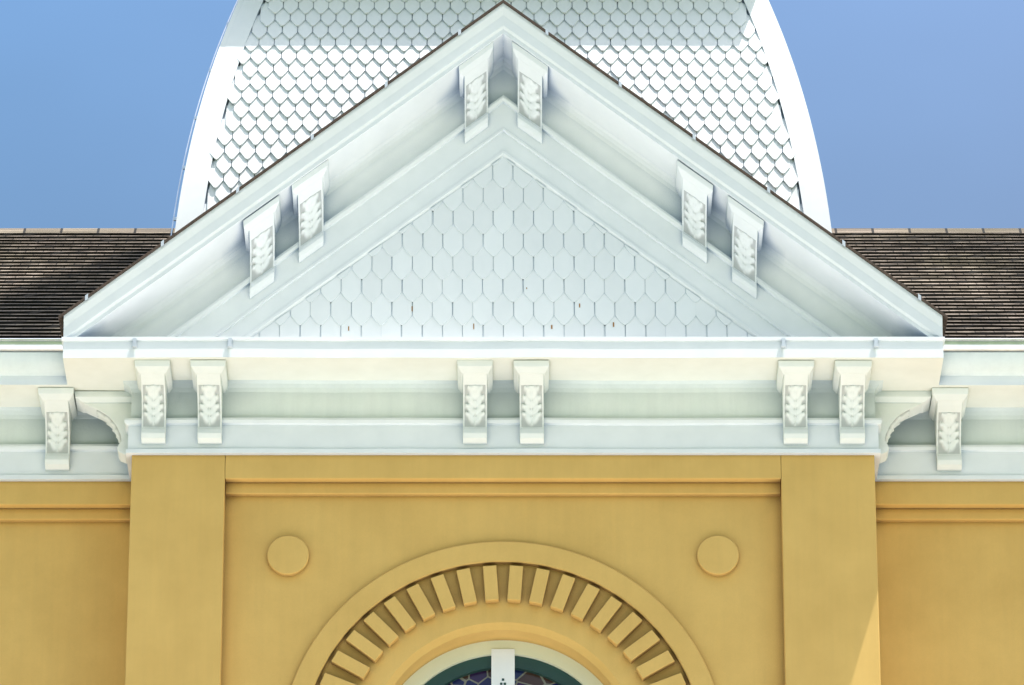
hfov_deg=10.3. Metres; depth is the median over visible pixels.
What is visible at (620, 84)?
gable roof
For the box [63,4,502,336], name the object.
rake cornice
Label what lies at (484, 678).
window glass
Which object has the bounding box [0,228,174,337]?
roof
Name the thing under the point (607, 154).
rake cornice
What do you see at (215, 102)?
dome body
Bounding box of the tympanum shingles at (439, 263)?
[254,157,752,336]
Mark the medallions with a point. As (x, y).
(289, 555)
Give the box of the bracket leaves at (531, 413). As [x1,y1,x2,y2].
[46,385,959,453]
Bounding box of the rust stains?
[348,287,613,330]
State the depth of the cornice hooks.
37.97 m
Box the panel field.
[221,496,784,684]
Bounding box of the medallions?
[267,536,738,575]
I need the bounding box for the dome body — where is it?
[175,0,831,232]
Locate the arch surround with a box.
[292,541,713,684]
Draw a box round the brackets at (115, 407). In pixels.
[38,360,968,470]
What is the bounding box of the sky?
[0,0,1023,227]
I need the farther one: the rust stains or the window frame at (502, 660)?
the rust stains
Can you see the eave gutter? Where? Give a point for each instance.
(962, 356)
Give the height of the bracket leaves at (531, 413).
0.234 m
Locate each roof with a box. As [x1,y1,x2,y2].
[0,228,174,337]
[58,0,947,336]
[831,228,1023,337]
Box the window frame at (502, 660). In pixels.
[403,640,602,684]
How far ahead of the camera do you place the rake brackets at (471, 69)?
38.66 m
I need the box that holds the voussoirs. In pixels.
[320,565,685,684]
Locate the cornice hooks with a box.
[132,338,878,347]
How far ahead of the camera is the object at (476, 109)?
38.70 m
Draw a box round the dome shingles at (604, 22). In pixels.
[203,0,802,212]
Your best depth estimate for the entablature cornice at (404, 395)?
38.20 m
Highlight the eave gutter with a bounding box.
[0,338,1023,375]
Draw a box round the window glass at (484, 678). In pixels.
[448,670,557,684]
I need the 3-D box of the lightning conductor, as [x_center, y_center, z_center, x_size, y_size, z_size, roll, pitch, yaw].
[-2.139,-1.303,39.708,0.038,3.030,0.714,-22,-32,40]
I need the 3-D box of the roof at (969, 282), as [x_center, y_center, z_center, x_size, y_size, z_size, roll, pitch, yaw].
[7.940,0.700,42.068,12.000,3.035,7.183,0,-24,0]
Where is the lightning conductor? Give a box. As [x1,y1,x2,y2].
[171,0,237,234]
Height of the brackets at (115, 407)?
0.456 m
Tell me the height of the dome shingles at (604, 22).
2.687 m
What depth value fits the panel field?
38.00 m
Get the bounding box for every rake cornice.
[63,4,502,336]
[503,3,942,336]
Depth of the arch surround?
37.81 m
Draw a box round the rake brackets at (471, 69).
[243,41,763,298]
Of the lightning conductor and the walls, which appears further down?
the walls
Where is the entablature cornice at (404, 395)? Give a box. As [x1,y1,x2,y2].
[0,337,1023,480]
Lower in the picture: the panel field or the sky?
the panel field
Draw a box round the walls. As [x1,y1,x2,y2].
[0,455,1023,684]
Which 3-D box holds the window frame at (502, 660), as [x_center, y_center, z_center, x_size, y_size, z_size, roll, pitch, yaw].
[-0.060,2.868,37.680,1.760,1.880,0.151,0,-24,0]
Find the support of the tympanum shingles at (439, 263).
attached to the pediment wall

